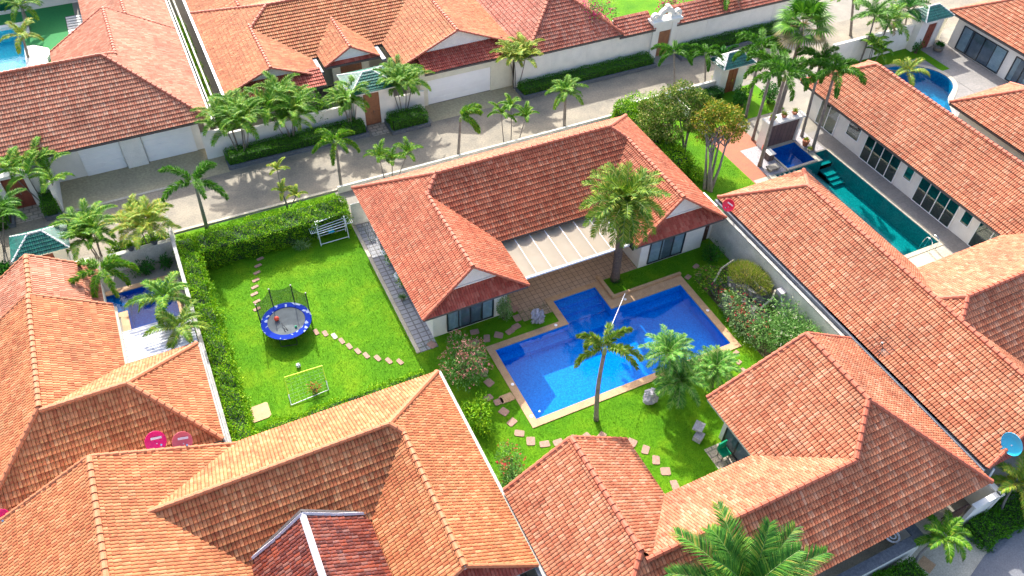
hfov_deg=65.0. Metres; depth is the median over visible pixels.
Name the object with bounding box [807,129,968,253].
pool deck
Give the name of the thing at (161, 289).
palm tree
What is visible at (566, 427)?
lawn
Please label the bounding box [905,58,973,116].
terrace
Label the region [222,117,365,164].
hedge
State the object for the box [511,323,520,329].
stepping stone
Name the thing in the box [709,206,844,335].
boundary wall
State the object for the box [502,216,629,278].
patio canopy
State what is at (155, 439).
satellite dish
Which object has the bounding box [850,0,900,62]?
palm tree
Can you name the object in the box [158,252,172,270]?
shrub
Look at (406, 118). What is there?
hedge
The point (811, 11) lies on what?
fan palm
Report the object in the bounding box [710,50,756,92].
gateway
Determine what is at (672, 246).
glass door
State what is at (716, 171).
grass
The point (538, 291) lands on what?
terrace
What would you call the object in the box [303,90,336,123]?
shrub
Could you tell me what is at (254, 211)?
road kerb
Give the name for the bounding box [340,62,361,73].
door
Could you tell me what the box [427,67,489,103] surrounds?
garage door
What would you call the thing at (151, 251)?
boundary wall
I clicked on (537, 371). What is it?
swimming pool
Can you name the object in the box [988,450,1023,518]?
palm tree
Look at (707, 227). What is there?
door
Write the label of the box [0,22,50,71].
swimming pool
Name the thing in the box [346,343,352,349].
stepping stone
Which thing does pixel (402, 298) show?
potted plant
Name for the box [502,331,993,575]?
villa
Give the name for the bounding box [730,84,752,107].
shrub
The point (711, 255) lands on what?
shrub
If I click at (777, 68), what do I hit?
foxtail palm
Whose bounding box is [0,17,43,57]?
palm tree
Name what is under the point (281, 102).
areca palm
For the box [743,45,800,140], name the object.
foxtail palm
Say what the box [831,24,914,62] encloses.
boundary wall
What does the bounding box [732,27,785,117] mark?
foxtail palm
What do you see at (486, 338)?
stepping stone
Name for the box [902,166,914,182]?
window
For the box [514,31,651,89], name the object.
boundary wall
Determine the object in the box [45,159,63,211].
boundary wall
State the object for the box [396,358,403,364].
stepping stone
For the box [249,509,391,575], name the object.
pavilion
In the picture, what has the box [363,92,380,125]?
door
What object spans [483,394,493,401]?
stepping stone
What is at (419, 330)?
garden path
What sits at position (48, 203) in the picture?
hedge
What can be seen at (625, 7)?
lawn
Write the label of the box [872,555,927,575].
hedge
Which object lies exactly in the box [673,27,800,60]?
planter kerb
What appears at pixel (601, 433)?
stepping stone
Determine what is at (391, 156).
areca palm
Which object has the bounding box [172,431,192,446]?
satellite dish
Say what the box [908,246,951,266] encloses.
pool deck
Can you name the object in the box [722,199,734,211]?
satellite dish
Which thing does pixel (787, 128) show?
water wall
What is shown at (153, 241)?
potted plant
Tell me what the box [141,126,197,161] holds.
garage door
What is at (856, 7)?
palm tree
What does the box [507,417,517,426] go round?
stepping stone
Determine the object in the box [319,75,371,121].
areca palm
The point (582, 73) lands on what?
hedge
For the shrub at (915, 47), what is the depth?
66.73 m
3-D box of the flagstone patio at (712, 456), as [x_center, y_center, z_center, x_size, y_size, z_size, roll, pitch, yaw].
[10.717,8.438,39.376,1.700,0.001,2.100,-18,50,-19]
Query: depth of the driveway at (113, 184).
52.64 m
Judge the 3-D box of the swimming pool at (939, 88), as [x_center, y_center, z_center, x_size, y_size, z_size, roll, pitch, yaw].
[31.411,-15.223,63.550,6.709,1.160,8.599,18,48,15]
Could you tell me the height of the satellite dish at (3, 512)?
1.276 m
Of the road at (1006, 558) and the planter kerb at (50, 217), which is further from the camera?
the planter kerb at (50, 217)
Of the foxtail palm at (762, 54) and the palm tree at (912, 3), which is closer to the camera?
the foxtail palm at (762, 54)
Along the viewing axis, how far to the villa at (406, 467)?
32.08 m
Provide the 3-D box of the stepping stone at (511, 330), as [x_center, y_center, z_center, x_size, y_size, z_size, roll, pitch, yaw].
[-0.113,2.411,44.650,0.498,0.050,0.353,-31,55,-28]
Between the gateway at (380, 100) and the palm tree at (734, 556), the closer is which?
the palm tree at (734, 556)
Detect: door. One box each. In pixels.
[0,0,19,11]
[0,176,35,208]
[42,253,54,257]
[78,142,127,175]
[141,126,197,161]
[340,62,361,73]
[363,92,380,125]
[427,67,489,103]
[446,299,493,331]
[646,233,686,263]
[655,29,670,55]
[702,225,709,240]
[721,427,749,460]
[724,68,737,92]
[814,100,839,135]
[859,136,901,182]
[911,178,959,228]
[920,23,936,47]
[954,25,1008,73]
[967,222,997,246]
[1004,56,1023,84]
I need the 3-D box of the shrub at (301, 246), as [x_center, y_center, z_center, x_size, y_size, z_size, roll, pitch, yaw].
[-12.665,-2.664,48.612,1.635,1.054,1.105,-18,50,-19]
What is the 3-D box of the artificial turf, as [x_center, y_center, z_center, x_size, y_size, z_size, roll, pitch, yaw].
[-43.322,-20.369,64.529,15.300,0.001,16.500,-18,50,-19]
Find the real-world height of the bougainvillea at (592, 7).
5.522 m
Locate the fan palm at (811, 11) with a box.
[771,0,836,113]
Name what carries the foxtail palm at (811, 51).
on the pebble bed at (799, 140)
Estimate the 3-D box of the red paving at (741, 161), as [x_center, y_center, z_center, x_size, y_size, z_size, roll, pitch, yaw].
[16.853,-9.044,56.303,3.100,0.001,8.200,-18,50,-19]
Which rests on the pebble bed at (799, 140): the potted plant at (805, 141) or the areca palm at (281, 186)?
the potted plant at (805, 141)
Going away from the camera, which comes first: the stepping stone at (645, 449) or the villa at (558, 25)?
the stepping stone at (645, 449)
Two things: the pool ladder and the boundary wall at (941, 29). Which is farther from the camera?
the boundary wall at (941, 29)
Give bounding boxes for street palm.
[650,40,692,84]
[688,42,723,81]
[707,44,738,62]
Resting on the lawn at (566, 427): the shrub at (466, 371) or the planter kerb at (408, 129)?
the shrub at (466, 371)
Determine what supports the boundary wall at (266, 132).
on the ground at (841, 10)
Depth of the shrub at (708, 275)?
46.66 m
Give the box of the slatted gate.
[930,504,968,533]
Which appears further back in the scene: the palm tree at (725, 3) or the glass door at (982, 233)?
the palm tree at (725, 3)
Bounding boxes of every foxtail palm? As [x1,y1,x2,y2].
[157,160,228,228]
[312,127,359,185]
[457,102,483,154]
[574,321,643,421]
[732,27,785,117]
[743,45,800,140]
[748,50,815,167]
[795,42,850,136]
[803,51,866,150]
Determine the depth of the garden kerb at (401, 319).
46.36 m
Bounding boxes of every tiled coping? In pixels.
[612,10,655,38]
[668,0,789,25]
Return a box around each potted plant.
[126,242,133,250]
[149,237,157,244]
[397,293,407,300]
[781,110,787,117]
[792,107,799,114]
[802,136,809,146]
[933,40,944,51]
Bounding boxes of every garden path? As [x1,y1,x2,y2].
[15,122,388,223]
[356,222,437,351]
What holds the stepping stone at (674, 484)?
on the lawn at (566, 427)
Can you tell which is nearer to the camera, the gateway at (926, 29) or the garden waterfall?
the garden waterfall
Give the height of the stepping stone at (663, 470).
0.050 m
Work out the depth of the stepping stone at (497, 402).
41.31 m
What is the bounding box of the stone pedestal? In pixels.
[764,148,775,161]
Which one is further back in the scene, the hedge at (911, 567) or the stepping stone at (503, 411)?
the stepping stone at (503, 411)
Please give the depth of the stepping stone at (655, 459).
39.20 m
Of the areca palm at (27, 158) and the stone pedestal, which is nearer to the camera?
the areca palm at (27, 158)
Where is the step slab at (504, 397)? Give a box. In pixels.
[499,392,514,403]
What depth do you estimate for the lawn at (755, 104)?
61.01 m
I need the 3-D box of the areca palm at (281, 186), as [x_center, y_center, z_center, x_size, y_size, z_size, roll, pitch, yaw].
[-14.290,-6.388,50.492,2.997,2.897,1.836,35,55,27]
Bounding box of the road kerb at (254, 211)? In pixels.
[174,188,337,233]
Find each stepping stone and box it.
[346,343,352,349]
[363,352,369,358]
[385,357,392,363]
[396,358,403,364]
[427,340,436,348]
[470,329,478,334]
[483,378,493,386]
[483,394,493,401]
[484,334,489,341]
[493,398,502,405]
[494,331,502,338]
[498,407,508,416]
[505,327,514,334]
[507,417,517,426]
[511,305,518,312]
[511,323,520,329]
[513,314,521,321]
[514,430,524,436]
[526,437,534,445]
[539,440,549,447]
[553,438,562,445]
[597,431,606,435]
[628,437,637,446]
[641,445,649,453]
[652,455,659,464]
[660,467,670,474]
[670,480,678,489]
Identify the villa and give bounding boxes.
[0,0,77,14]
[0,0,211,181]
[0,254,229,510]
[0,369,546,575]
[182,0,512,125]
[351,114,726,336]
[477,0,624,62]
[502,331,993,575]
[714,168,1023,471]
[800,60,1023,246]
[947,0,1023,84]
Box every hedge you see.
[0,201,9,230]
[0,260,10,275]
[36,189,61,216]
[105,227,169,253]
[171,233,260,441]
[175,16,213,106]
[190,193,353,268]
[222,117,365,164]
[255,367,425,432]
[386,104,428,129]
[517,51,654,94]
[610,98,693,174]
[678,18,801,56]
[681,85,724,104]
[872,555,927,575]
[961,490,1023,552]
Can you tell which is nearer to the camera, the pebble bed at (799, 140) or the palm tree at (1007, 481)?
the palm tree at (1007, 481)
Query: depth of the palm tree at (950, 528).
34.66 m
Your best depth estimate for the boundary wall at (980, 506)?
36.30 m
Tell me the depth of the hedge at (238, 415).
41.52 m
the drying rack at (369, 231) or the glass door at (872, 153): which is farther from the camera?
the glass door at (872, 153)
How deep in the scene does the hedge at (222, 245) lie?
47.96 m
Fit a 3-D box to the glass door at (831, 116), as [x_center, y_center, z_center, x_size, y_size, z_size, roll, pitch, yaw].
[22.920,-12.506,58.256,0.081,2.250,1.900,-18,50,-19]
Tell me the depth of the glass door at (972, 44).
65.60 m
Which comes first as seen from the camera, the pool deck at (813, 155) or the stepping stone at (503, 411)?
the stepping stone at (503, 411)
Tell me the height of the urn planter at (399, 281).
1.651 m
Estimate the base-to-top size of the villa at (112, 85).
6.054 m
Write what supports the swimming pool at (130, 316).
in the ground at (841, 10)
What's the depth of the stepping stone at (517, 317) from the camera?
45.30 m
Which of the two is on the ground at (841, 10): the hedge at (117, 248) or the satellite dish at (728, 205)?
the hedge at (117, 248)
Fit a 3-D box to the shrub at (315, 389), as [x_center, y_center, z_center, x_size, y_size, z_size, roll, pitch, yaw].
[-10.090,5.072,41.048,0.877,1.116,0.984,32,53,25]
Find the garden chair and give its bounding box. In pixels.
[717,439,730,460]
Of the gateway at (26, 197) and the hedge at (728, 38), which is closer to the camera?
the gateway at (26, 197)
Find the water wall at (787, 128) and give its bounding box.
[756,109,805,148]
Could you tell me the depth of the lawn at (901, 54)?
66.49 m
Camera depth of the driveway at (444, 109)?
60.02 m
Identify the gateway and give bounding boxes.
[0,169,39,208]
[9,224,73,262]
[336,65,394,125]
[648,3,682,57]
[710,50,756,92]
[905,3,954,51]
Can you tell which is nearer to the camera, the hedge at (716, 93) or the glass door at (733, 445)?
the glass door at (733, 445)
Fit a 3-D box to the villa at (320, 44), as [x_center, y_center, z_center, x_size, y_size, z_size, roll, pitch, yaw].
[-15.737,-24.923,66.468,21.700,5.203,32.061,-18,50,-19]
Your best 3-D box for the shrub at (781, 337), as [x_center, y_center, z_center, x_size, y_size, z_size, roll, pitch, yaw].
[15.023,2.400,43.729,4.480,2.836,3.990,32,53,25]
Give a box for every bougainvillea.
[582,0,619,21]
[654,0,684,14]
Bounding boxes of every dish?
[0,509,8,521]
[145,431,166,448]
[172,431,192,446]
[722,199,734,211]
[869,337,895,356]
[999,432,1022,455]
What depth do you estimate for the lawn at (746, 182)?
55.27 m
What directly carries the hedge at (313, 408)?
on the lawn at (252, 368)
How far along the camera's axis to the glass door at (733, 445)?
39.13 m
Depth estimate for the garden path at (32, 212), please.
50.40 m
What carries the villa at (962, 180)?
on the ground at (841, 10)
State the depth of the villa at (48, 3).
67.50 m
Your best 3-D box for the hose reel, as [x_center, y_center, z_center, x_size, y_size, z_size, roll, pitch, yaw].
[16.776,10.932,35.420,0.694,0.087,0.698,-18,50,-19]
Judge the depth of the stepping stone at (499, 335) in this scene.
44.39 m
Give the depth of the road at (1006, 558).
36.18 m
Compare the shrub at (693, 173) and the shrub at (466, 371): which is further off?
the shrub at (693, 173)
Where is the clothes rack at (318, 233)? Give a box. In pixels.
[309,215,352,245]
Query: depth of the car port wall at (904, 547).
34.72 m
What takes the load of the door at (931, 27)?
in the gateway at (926, 29)
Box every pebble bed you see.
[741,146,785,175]
[794,129,823,152]
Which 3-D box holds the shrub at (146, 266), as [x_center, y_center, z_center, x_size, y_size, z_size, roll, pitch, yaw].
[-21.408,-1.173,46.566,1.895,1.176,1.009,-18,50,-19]
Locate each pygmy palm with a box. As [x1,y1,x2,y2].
[638,324,699,396]
[652,357,710,410]
[691,344,741,392]
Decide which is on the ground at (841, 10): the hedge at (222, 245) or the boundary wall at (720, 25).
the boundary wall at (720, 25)
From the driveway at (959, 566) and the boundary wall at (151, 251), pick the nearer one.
the driveway at (959, 566)
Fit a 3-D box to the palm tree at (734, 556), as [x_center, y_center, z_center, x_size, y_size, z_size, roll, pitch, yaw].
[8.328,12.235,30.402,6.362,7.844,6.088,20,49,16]
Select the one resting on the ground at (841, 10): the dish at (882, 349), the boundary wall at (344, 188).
the boundary wall at (344, 188)
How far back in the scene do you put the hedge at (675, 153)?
54.63 m
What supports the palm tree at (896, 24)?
on the ground at (841, 10)
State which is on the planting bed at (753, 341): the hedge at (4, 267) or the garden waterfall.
the garden waterfall
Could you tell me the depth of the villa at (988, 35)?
64.50 m
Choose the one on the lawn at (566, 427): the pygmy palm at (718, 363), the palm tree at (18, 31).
the pygmy palm at (718, 363)
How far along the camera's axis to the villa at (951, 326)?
41.19 m
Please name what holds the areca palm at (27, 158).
in the planter kerb at (50, 217)
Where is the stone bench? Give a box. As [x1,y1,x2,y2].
[766,163,780,172]
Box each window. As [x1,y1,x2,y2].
[845,122,861,142]
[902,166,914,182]
[958,211,973,227]
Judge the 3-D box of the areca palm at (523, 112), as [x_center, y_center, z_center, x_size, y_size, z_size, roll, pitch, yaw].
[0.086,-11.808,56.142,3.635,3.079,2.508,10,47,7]
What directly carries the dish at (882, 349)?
on the villa at (951, 326)
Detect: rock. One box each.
[531,308,544,323]
[642,387,658,404]
[692,420,705,443]
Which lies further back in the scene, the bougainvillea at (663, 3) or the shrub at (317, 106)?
the bougainvillea at (663, 3)
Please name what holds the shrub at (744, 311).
on the planting bed at (753, 341)
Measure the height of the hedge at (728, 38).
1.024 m
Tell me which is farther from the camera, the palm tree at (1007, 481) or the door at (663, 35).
the door at (663, 35)
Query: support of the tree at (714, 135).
on the lawn at (746, 182)
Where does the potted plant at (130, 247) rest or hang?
on the boundary wall at (151, 251)
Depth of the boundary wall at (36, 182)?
49.89 m
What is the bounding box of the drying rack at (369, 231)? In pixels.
[361,222,377,246]
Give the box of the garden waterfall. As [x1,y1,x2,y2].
[708,259,775,330]
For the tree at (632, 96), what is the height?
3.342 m
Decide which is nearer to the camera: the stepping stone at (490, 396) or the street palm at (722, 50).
the stepping stone at (490, 396)
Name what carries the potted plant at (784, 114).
on the water wall at (787, 128)
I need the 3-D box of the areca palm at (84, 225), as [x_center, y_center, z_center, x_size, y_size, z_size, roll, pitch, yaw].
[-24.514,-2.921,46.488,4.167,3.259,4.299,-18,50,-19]
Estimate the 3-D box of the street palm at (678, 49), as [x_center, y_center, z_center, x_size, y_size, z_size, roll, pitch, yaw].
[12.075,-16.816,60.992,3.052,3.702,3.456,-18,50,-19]
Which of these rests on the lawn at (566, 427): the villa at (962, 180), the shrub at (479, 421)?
the shrub at (479, 421)
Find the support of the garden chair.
on the flagstone patio at (712, 456)
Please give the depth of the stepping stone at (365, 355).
43.13 m
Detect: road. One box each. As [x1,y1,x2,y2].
[0,0,984,265]
[971,527,1023,575]
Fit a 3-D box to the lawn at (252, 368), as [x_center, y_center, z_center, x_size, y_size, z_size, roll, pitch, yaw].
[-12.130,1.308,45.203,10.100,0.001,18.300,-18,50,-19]
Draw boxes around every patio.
[98,256,194,328]
[704,442,736,468]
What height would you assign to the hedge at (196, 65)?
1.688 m
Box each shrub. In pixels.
[127,256,157,277]
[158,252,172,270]
[291,237,311,251]
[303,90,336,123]
[304,381,321,395]
[437,329,493,393]
[461,389,494,440]
[492,439,527,486]
[496,294,512,319]
[684,156,707,184]
[693,263,737,295]
[701,238,724,264]
[715,285,770,348]
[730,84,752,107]
[744,293,821,353]
[758,81,778,104]
[912,39,924,53]
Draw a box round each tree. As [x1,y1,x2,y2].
[0,0,43,28]
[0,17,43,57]
[67,253,139,298]
[124,271,197,325]
[142,298,212,348]
[544,74,588,126]
[623,89,676,125]
[635,78,716,154]
[664,500,834,575]
[690,97,750,191]
[723,0,738,9]
[830,0,878,35]
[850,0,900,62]
[867,2,916,40]
[887,57,930,87]
[888,0,930,27]
[914,509,973,563]
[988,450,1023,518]
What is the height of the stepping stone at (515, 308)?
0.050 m
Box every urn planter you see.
[378,244,390,267]
[392,271,404,287]
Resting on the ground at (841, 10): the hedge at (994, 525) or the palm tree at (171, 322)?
the palm tree at (171, 322)
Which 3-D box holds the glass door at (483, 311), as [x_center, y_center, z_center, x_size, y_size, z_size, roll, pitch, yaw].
[-2.274,1.298,44.028,2.800,2.050,0.081,-18,50,-19]
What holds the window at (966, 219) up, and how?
in the villa at (962, 180)
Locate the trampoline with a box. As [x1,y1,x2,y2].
[255,284,311,346]
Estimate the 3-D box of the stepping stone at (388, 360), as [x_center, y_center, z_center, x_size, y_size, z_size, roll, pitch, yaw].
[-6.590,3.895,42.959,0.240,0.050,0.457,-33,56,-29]
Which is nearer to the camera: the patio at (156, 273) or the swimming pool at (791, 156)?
the patio at (156, 273)
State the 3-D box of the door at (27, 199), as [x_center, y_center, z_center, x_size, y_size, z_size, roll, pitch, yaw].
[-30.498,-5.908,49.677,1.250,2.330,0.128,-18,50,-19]
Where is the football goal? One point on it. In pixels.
(305, 381)
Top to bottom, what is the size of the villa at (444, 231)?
5.711 m
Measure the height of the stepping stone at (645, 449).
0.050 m
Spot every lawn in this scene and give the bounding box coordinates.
[175,193,426,432]
[410,238,763,493]
[588,0,692,20]
[649,106,754,210]
[689,84,783,127]
[857,49,948,70]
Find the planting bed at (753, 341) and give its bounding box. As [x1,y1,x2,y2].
[696,266,797,357]
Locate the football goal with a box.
[284,365,328,404]
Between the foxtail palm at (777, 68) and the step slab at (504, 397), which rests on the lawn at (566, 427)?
the step slab at (504, 397)
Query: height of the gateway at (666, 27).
4.300 m
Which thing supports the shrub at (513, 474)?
on the lawn at (566, 427)
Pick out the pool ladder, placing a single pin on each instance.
(920, 246)
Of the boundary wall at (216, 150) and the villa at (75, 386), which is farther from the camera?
the boundary wall at (216, 150)
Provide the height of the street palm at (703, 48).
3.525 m
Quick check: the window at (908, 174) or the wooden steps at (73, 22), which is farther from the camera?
the wooden steps at (73, 22)
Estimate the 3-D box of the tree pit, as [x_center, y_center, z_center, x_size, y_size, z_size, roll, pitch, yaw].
[18.556,12.380,35.961,0.600,0.030,0.600,-33,56,-29]
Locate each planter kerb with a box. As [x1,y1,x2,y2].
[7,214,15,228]
[44,206,61,220]
[225,127,369,169]
[384,118,430,135]
[515,62,656,99]
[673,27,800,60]
[962,478,1023,551]
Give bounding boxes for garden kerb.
[63,180,194,213]
[352,225,419,353]
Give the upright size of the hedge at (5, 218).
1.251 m
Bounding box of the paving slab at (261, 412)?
[251,402,270,422]
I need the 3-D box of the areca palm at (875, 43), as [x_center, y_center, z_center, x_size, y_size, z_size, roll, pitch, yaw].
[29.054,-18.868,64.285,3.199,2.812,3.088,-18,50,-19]
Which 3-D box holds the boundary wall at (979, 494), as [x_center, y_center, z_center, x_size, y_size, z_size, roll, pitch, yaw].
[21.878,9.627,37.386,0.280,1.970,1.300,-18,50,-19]
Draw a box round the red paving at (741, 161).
[713,127,766,183]
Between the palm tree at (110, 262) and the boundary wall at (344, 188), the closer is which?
the palm tree at (110, 262)
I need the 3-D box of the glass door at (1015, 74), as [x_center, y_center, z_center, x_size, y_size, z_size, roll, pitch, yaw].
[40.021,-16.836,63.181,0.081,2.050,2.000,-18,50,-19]
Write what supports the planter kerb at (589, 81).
on the ground at (841, 10)
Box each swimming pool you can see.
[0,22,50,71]
[105,274,183,331]
[485,272,740,427]
[772,142,818,170]
[776,148,944,258]
[883,63,957,115]
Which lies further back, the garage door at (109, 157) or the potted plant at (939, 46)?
the potted plant at (939, 46)
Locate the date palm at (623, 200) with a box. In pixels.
[579,161,672,282]
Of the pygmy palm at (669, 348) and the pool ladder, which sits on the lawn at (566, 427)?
the pygmy palm at (669, 348)
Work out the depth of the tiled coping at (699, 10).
65.16 m
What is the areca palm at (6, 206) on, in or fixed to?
on the road at (252, 186)
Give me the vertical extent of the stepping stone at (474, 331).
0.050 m
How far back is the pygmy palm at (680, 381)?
39.69 m
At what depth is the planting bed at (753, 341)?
45.44 m
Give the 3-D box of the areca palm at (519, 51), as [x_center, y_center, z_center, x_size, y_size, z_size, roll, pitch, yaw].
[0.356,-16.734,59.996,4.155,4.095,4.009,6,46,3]
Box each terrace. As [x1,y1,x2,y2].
[506,251,636,320]
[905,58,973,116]
[922,40,1007,92]
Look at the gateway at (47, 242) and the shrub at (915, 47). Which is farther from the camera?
the shrub at (915, 47)
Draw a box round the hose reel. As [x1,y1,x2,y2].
[886,532,900,542]
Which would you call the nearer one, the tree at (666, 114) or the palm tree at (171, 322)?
the palm tree at (171, 322)
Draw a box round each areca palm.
[0,136,73,199]
[0,187,27,251]
[47,198,118,260]
[99,193,181,250]
[189,87,274,150]
[243,70,322,137]
[266,157,307,206]
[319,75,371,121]
[363,136,423,178]
[372,54,434,110]
[487,93,539,142]
[489,32,544,88]
[861,32,893,63]
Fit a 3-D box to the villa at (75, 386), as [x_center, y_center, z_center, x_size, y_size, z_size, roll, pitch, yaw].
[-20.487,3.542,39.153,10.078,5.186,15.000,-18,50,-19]
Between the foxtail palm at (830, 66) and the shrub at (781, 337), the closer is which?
the shrub at (781, 337)
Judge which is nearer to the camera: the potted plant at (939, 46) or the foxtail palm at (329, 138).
the foxtail palm at (329, 138)
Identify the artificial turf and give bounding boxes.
[0,3,74,61]
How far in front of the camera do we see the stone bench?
55.29 m
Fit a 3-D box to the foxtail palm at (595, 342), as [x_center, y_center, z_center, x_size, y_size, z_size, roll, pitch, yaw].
[4.468,4.149,38.634,3.266,6.673,2.982,14,47,11]
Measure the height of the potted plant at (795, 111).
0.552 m
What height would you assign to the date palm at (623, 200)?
7.869 m
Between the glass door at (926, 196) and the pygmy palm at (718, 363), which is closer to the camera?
the pygmy palm at (718, 363)
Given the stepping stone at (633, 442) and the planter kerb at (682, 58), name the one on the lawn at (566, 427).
the stepping stone at (633, 442)
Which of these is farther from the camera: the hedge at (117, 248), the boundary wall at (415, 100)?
the boundary wall at (415, 100)
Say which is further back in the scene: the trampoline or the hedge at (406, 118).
the hedge at (406, 118)
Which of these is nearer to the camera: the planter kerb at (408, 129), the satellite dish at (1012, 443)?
the satellite dish at (1012, 443)
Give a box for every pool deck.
[754,140,821,183]
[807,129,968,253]
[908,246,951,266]
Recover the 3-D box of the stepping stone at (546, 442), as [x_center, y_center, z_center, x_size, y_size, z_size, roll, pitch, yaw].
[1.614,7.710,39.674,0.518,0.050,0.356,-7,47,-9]
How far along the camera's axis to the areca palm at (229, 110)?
51.71 m
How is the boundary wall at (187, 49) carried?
on the ground at (841, 10)
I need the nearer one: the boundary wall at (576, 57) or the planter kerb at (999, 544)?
the planter kerb at (999, 544)
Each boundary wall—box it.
[29,172,49,194]
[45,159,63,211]
[108,238,173,271]
[164,215,231,441]
[167,0,217,128]
[171,0,225,128]
[200,128,227,158]
[225,106,353,148]
[337,114,611,192]
[394,90,424,111]
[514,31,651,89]
[526,568,537,575]
[637,80,715,106]
[673,99,710,140]
[676,0,800,43]
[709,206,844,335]
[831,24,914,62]
[935,18,947,39]
[959,492,1000,525]
[964,483,1005,514]
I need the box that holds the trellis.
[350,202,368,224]
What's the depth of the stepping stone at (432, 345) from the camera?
43.79 m
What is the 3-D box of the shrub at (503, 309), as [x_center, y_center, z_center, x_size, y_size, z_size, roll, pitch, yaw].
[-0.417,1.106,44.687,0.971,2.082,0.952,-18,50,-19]
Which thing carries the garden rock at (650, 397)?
on the lawn at (566, 427)
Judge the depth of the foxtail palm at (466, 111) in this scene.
52.65 m
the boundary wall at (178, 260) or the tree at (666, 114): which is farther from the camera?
the tree at (666, 114)
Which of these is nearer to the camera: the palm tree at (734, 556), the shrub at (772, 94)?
the palm tree at (734, 556)
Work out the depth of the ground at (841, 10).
61.30 m
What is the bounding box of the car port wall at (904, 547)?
[837,524,923,575]
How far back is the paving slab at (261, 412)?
40.42 m
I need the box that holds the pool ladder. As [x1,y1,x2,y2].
[917,235,938,251]
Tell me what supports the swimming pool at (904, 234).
in the ground at (841, 10)
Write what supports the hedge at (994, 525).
on the planter kerb at (999, 544)
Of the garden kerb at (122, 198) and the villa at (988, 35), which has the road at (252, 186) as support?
the garden kerb at (122, 198)
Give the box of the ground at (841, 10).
[19,0,1023,575]
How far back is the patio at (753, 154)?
56.21 m
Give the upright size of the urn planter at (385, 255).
1.747 m
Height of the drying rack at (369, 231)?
0.913 m
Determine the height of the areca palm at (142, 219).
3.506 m
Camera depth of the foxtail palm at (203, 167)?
46.92 m
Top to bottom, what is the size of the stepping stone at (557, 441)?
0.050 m
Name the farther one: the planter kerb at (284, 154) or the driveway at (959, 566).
the planter kerb at (284, 154)
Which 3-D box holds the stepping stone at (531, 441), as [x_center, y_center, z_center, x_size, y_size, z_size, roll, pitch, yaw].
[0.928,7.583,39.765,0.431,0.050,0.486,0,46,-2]
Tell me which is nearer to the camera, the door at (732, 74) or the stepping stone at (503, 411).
the stepping stone at (503, 411)
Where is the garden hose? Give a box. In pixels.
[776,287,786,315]
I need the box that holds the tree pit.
[918,556,935,573]
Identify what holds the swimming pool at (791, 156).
in the ground at (841, 10)
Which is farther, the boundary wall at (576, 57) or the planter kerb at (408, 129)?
the boundary wall at (576, 57)
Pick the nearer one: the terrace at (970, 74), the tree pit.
the tree pit
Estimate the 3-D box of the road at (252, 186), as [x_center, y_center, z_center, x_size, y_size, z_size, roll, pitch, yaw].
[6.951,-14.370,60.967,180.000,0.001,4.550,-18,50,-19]
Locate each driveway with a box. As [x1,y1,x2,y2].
[60,148,230,211]
[425,86,522,121]
[816,507,987,575]
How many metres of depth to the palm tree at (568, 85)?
55.52 m
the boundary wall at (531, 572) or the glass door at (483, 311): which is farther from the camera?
the glass door at (483, 311)
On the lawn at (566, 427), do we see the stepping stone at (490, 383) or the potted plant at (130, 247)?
the stepping stone at (490, 383)
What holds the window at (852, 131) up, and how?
in the villa at (962, 180)
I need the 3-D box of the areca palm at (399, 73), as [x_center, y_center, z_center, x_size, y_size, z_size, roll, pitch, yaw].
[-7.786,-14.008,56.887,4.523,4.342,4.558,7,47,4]
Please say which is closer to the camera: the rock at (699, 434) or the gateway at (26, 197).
the rock at (699, 434)
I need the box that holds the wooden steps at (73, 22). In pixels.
[65,14,82,33]
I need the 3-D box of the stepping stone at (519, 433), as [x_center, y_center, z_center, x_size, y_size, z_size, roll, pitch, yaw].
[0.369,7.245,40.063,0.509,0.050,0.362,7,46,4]
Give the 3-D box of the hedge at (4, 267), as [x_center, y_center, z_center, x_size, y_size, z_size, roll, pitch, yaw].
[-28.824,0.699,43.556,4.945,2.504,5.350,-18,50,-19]
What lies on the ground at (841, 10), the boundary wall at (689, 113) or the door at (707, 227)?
the boundary wall at (689, 113)
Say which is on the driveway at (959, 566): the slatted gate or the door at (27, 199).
the slatted gate
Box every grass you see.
[669,132,751,198]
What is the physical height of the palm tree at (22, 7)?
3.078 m
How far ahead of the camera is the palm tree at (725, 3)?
64.44 m
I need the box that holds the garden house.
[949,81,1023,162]

